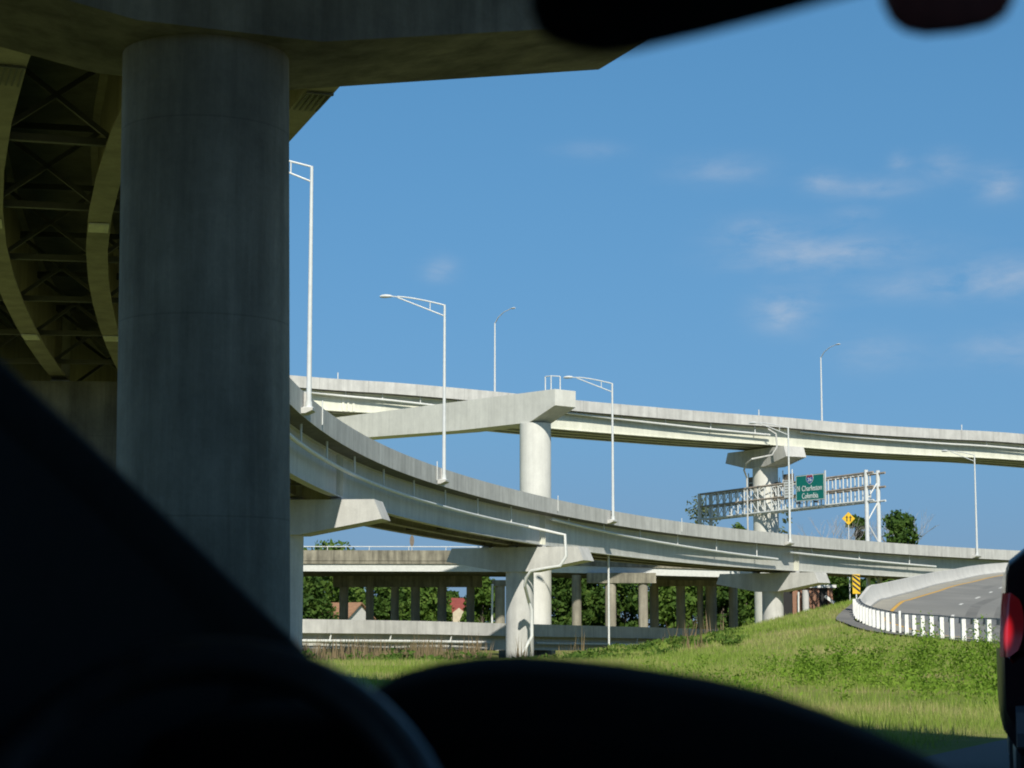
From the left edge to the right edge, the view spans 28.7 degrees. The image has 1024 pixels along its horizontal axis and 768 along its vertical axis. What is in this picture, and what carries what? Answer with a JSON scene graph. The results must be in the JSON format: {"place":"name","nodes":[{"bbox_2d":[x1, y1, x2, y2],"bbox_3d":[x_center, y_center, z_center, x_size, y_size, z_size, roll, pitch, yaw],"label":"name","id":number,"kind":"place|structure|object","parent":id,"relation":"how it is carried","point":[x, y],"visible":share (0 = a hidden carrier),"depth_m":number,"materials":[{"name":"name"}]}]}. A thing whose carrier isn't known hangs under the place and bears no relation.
{"place":"outdoors","nodes":[
{"label":"outdoors","id":0,"kind":"place"},
{"bbox_2d":[289,0,1023,626],"label":"sky","id":1,"kind":"structure","parent":0,"point":[691,223],"materials":[{"name":"blue"}]},
{"bbox_2d":[320,597,1006,756],"bbox_3d":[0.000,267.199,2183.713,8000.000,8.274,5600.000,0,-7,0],"label":"ground","id":2,"kind":"structure","parent":0,"point":[947,747],"depth_m":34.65,"materials":[{"name":"green plant"}]},
{"bbox_2d":[25,311,117,466],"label":"bridge pier","id":3,"kind":"structure","parent":2,"relation":"on","point":[87,410],"depth_m":64.68,"materials":[{"name":"concrete"}]},
{"bbox_2d":[0,0,626,634],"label":"bridge pier","id":4,"kind":"structure","parent":2,"relation":"on","point":[202,454],"depth_m":24.41,"materials":[{"name":"concrete"}]},
{"bbox_2d":[303,576,338,619],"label":"tree","id":5,"kind":"object","parent":2,"relation":"on","point":[316,600],"visible":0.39,"depth_m":288.30,"materials":[{"name":"green plant"}]},
{"bbox_2d":[304,539,364,602],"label":"tree","id":6,"kind":"object","parent":2,"relation":"on","point":[332,591],"visible":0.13,"depth_m":303.58,"materials":[{"name":"green plant"}]},
{"bbox_2d":[290,455,389,647],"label":"bridge pier","id":7,"kind":"structure","parent":2,"relation":"on","point":[309,518],"depth_m":109.03,"materials":[{"name":"concrete"}]},
{"bbox_2d":[308,602,375,619],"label":"house","id":8,"kind":"structure","parent":2,"relation":"on","point":[356,610],"depth_m":291.49,"materials":[{"name":"white"}]},
{"bbox_2d":[349,587,365,604],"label":"tree","id":9,"kind":"object","parent":2,"relation":"on","point":[362,592],"visible":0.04,"depth_m":314.42,"materials":[{"name":"green plant"}]},
{"bbox_2d":[362,587,408,620],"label":"tree","id":10,"kind":"object","parent":2,"relation":"on","point":[382,604],"visible":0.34,"depth_m":305.67,"materials":[{"name":"green plant"}]},
{"bbox_2d":[399,587,410,620],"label":"tree","id":11,"kind":"object","parent":2,"relation":"on","point":[407,590],"visible":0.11,"depth_m":318.14,"materials":[{"name":"green plant"}]},
{"bbox_2d":[404,587,453,621],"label":"tree","id":12,"kind":"object","parent":2,"relation":"on","point":[428,603],"visible":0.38,"depth_m":302.54,"materials":[{"name":"green plant"}]},
{"bbox_2d":[446,590,461,597],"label":"tree","id":13,"kind":"object","parent":2,"relation":"on","point":[452,594],"visible":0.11,"depth_m":327.52,"materials":[{"name":"green plant"}]},
{"bbox_2d":[446,598,464,621],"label":"house","id":14,"kind":"structure","parent":2,"relation":"on","point":[458,606],"depth_m":304.66,"materials":[{"name":"beige"}]},
{"bbox_2d":[336,375,575,624],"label":"straddle bent","id":15,"kind":"object","parent":2,"relation":"on","point":[532,416],"visible":0.51,"depth_m":192.51,"materials":[{"name":"concrete"}]},
{"bbox_2d":[290,373,1023,467],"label":"straight flyover","id":16,"kind":"object","parent":15,"relation":"on","point":[590,420],"visible":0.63,"depth_m":238.31,"materials":[{"name":"concrete"}]},
{"bbox_2d":[494,307,514,391],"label":"street lamp","id":17,"kind":"object","parent":16,"relation":"on","point":[495,350],"visible":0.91,"depth_m":232.24,"materials":[{"name":"silver metal"}]},
{"bbox_2d":[820,343,839,420],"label":"street lamp","id":18,"kind":"object","parent":16,"relation":"on","point":[821,381],"visible":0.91,"depth_m":256.64,"materials":[{"name":"silver metal"}]},
{"bbox_2d":[459,577,494,622],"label":"tree","id":19,"kind":"object","parent":2,"relation":"on","point":[482,604],"visible":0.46,"depth_m":297.06,"materials":[{"name":"green plant"}]},
{"bbox_2d":[0,47,1019,644],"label":"curved flyover","id":20,"kind":"object","parent":2,"relation":"on","point":[60,153],"visible":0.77,"depth_m":70.95,"materials":[{"name":"concrete"}]},
{"bbox_2d":[289,160,314,408],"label":"street lamp","id":21,"kind":"object","parent":20,"relation":"on","point":[308,402],"visible":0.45,"depth_m":94.39,"materials":[{"name":"silver metal"}]},
{"bbox_2d":[380,294,447,479],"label":"street lamp","id":22,"kind":"object","parent":20,"relation":"on","point":[444,399],"visible":1,"depth_m":131.52,"materials":[{"name":"silver metal"}]},
{"bbox_2d":[564,376,616,519],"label":"street lamp","id":23,"kind":"object","parent":20,"relation":"on","point":[612,447],"visible":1,"depth_m":168.98,"materials":[{"name":"silver metal"}]},
{"bbox_2d":[749,422,791,541],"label":"street lamp","id":24,"kind":"object","parent":20,"relation":"on","point":[789,510],"visible":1,"depth_m":202.08,"materials":[{"name":"silver metal"}]},
{"bbox_2d":[942,450,978,554],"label":"street lamp","id":25,"kind":"object","parent":20,"relation":"on","point":[976,530],"visible":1,"depth_m":230.82,"materials":[{"name":"silver metal"}]},
{"bbox_2d":[296,609,723,661],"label":"reeds","id":26,"kind":"object","parent":2,"relation":"on","point":[427,650],"visible":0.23,"depth_m":105.38,"materials":[{"name":"plant"}]},
{"bbox_2d":[302,619,722,655],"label":"ramp bridge","id":27,"kind":"structure","parent":2,"relation":"on","point":[548,639],"depth_m":175.58,"materials":[{"name":"concrete"}]},
{"bbox_2d":[446,515,593,655],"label":"bridge pier","id":28,"kind":"structure","parent":2,"relation":"on","point":[519,566],"depth_m":156.17,"materials":[{"name":"concrete"}]},
{"bbox_2d":[303,546,751,650],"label":"old bridge","id":29,"kind":"structure","parent":2,"relation":"on","point":[395,570],"depth_m":250.47,"materials":[{"name":"concrete"}]},
{"bbox_2d":[410,535,413,545],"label":"road sign","id":30,"kind":"object","parent":29,"relation":"on","point":[411,540],"visible":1,"depth_m":250.37,"materials":[{"name":"grey metal"}]},
{"bbox_2d":[305,627,749,661],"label":"undergrowth","id":31,"kind":"object","parent":2,"relation":"on","point":[647,645],"visible":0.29,"depth_m":99.83,"materials":[{"name":"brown plant"}]},
{"bbox_2d":[551,578,592,625],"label":"tree","id":32,"kind":"object","parent":2,"relation":"on","point":[561,597],"visible":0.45,"depth_m":282.35,"materials":[{"name":"green plant"}]},
{"bbox_2d":[566,578,604,625],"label":"tree","id":33,"kind":"object","parent":2,"relation":"on","point":[591,587],"visible":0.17,"depth_m":287.63,"materials":[{"name":"green plant"}]},
{"bbox_2d":[584,583,649,626],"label":"tree","id":34,"kind":"object","parent":2,"relation":"on","point":[627,598],"visible":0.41,"depth_m":284.65,"materials":[{"name":"green plant"}]},
{"bbox_2d":[648,583,695,628],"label":"tree","id":35,"kind":"object","parent":2,"relation":"on","point":[667,603],"visible":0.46,"depth_m":286.32,"materials":[{"name":"green plant"}]},
{"bbox_2d":[685,586,704,627],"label":"tree","id":36,"kind":"object","parent":2,"relation":"on","point":[691,590],"visible":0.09,"depth_m":296.52,"materials":[{"name":"green plant"}]},
{"bbox_2d":[685,495,720,525],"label":"tree","id":37,"kind":"object","parent":2,"relation":"on","point":[696,513],"visible":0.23,"depth_m":329.32,"materials":[{"name":"green plant"}]},
{"bbox_2d":[693,586,749,628],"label":"tree","id":38,"kind":"object","parent":2,"relation":"on","point":[722,601],"visible":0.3,"depth_m":288.70,"materials":[{"name":"green plant"}]},
{"bbox_2d":[732,522,746,529],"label":"tree","id":39,"kind":"object","parent":2,"relation":"on","point":[738,525],"visible":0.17,"depth_m":323.94,"materials":[{"name":"green plant"}]},
{"bbox_2d":[727,590,754,626],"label":"tree","id":40,"kind":"object","parent":2,"relation":"on","point":[749,595],"visible":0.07,"depth_m":296.80,"materials":[{"name":"green plant"}]},
{"bbox_2d":[725,428,805,622],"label":"bridge pier","id":41,"kind":"structure","parent":2,"relation":"on","point":[764,464],"depth_m":243.27,"materials":[{"name":"concrete"}]},
{"bbox_2d":[716,548,829,621],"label":"bridge pier","id":42,"kind":"structure","parent":2,"relation":"on","point":[772,587],"depth_m":205.13,"materials":[{"name":"concrete"}]},
{"bbox_2d":[779,507,791,533],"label":"tree","id":43,"kind":"object","parent":2,"relation":"on","point":[784,521],"visible":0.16,"depth_m":329.63,"materials":[{"name":"green plant"}]},
{"bbox_2d":[698,470,885,586],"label":"sign gantry","id":44,"kind":"object","parent":2,"relation":"on","point":[866,495],"visible":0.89,"depth_m":237.38,"materials":[{"name":"metal"}]},
{"bbox_2d":[748,473,752,486],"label":"sign board","id":45,"kind":"object","parent":44,"relation":"attached to","point":[750,481],"visible":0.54,"depth_m":247.78,"materials":[{"name":"grey metal"}]},
{"bbox_2d":[774,478,780,509],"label":"sign board","id":46,"kind":"object","parent":44,"relation":"attached to","point":[777,493],"visible":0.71,"depth_m":242.66,"materials":[{"name":"grey metal"}]},
{"bbox_2d":[782,469,793,492],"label":"sign board","id":47,"kind":"object","parent":44,"relation":"attached to","point":[784,477],"visible":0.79,"depth_m":241.80,"materials":[{"name":"grey metal"}]},
{"bbox_2d":[784,481,792,497],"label":"regulatory sign","id":48,"kind":"object","parent":44,"relation":"attached to","point":[786,489],"visible":0.71,"depth_m":237.56,"materials":[{"name":"metal"}]},
{"bbox_2d":[796,470,825,503],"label":"guide sign","id":49,"kind":"object","parent":44,"relation":"attached to","point":[810,487],"visible":1,"depth_m":233.80,"materials":[{"name":"green metal"}]},
{"bbox_2d":[783,585,835,615],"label":"brick building","id":50,"kind":"structure","parent":2,"relation":"on","point":[800,600],"depth_m":242.65,"materials":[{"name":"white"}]},
{"bbox_2d":[783,591,792,615],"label":"doorway","id":51,"kind":"structure","parent":50,"relation":"in","point":[787,596],"depth_m":242.78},
{"bbox_2d":[819,588,827,607],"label":"doorway","id":52,"kind":"structure","parent":50,"relation":"in","point":[822,591],"depth_m":242.84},
{"bbox_2d":[635,610,999,706],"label":"weeds","id":53,"kind":"object","parent":2,"relation":"on","point":[812,672],"visible":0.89,"depth_m":41.30,"materials":[{"name":"green plant"}]},
{"bbox_2d":[796,516,864,540],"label":"tree","id":54,"kind":"object","parent":2,"relation":"on","point":[851,537],"visible":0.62,"depth_m":322.22,"materials":[{"name":"grey plant"}]},
{"bbox_2d":[824,576,855,603],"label":"tree","id":55,"kind":"object","parent":2,"relation":"on","point":[841,592],"visible":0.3,"depth_m":281.68,"materials":[{"name":"green plant"}]},
{"bbox_2d":[842,512,854,599],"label":"warning sign","id":56,"kind":"object","parent":2,"relation":"on","point":[848,518],"visible":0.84,"depth_m":237.78,"materials":[{"name":"yellow metal"}]},
{"bbox_2d":[845,514,869,540],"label":"tree","id":57,"kind":"object","parent":2,"relation":"on","point":[861,521],"visible":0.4,"depth_m":329.06,"materials":[{"name":"green plant"}]},
{"bbox_2d":[853,578,877,597],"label":"tree","id":58,"kind":"object","parent":2,"relation":"on","point":[863,584],"visible":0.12,"depth_m":293.74,"materials":[{"name":"green plant"}]},
{"bbox_2d":[854,520,919,541],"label":"tree","id":59,"kind":"object","parent":2,"relation":"on","point":[876,532],"visible":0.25,"depth_m":344.89,"materials":[{"name":"grey plant"}]},
{"bbox_2d":[876,579,898,582],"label":"tree","id":60,"kind":"object","parent":2,"relation":"on","point":[885,580],"visible":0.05,"depth_m":303.64,"materials":[{"name":"green plant"}]},
{"bbox_2d":[881,509,921,544],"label":"tree","id":61,"kind":"object","parent":2,"relation":"on","point":[900,528],"visible":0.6,"depth_m":328.01,"materials":[{"name":"green plant"}]},
{"bbox_2d":[875,509,937,541],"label":"tree","id":62,"kind":"object","parent":2,"relation":"on","point":[915,525],"visible":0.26,"depth_m":343.56,"materials":[{"name":"grey plant"}]},
{"bbox_2d":[853,598,999,641],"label":"guard rail","id":63,"kind":"object","parent":2,"relation":"on","point":[863,613],"visible":0.88,"depth_m":88.08,"materials":[{"name":"metal"}]},
{"bbox_2d":[836,603,993,642],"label":"ramp verge paving","id":64,"kind":"structure","parent":0,"point":[846,615],"depth_m":107.11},
{"bbox_2d":[852,574,859,598],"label":"object marker","id":65,"kind":"object","parent":64,"relation":"on","point":[856,583],"visible":0.87,"depth_m":115.38,"materials":[{"name":"yellow metal"}]},
{"bbox_2d":[858,573,1004,644],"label":"ramp road","id":66,"kind":"structure","parent":0,"point":[947,602],"depth_m":124.06,"materials":[{"name":"grey asphalt"}]},
{"bbox_2d":[856,563,1007,605],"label":"concrete barrier","id":67,"kind":"object","parent":66,"relation":"on","point":[871,595],"visible":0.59,"depth_m":151.34,"materials":[{"name":"white concrete"}]},
{"bbox_2d":[873,573,1003,639],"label":"ramp shoulder","id":68,"kind":"object","parent":66,"relation":"attached to","point":[887,604],"visible":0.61,"depth_m":136.08},
{"bbox_2d":[884,575,1001,640],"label":"ramp edge line","id":69,"kind":"object","parent":66,"relation":"on","point":[896,606],"visible":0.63,"depth_m":131.58,"materials":[{"name":"paint"}]},
{"bbox_2d":[965,591,1002,634],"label":"ramp wheel track","id":70,"kind":"structure","parent":66,"relation":"on","point":[972,613],"depth_m":119.80,"materials":[{"name":"grey asphalt"}]},
{"bbox_2d":[994,605,1000,628],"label":"ramp wheel track","id":71,"kind":"structure","parent":66,"relation":"on","point":[997,612],"depth_m":116.65,"materials":[{"name":"grey asphalt"}]},
{"bbox_2d":[927,739,1009,767],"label":"road","id":72,"kind":"structure","parent":0,"point":[995,754],"depth_m":17.39,"materials":[{"name":"grey asphalt"}]},
{"bbox_2d":[0,0,1013,767],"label":"car","id":73,"kind":"object","parent":72,"relation":"on","point":[138,628],"visible":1,"depth_m":1.56,"materials":[{"name":"leather"}]},
{"bbox_2d":[996,549,1023,767],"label":"suv","id":74,"kind":"object","parent":72,"relation":"on","point":[1010,668],"visible":1,"depth_m":11.93,"materials":[{"name":"black paint"}]}
]}

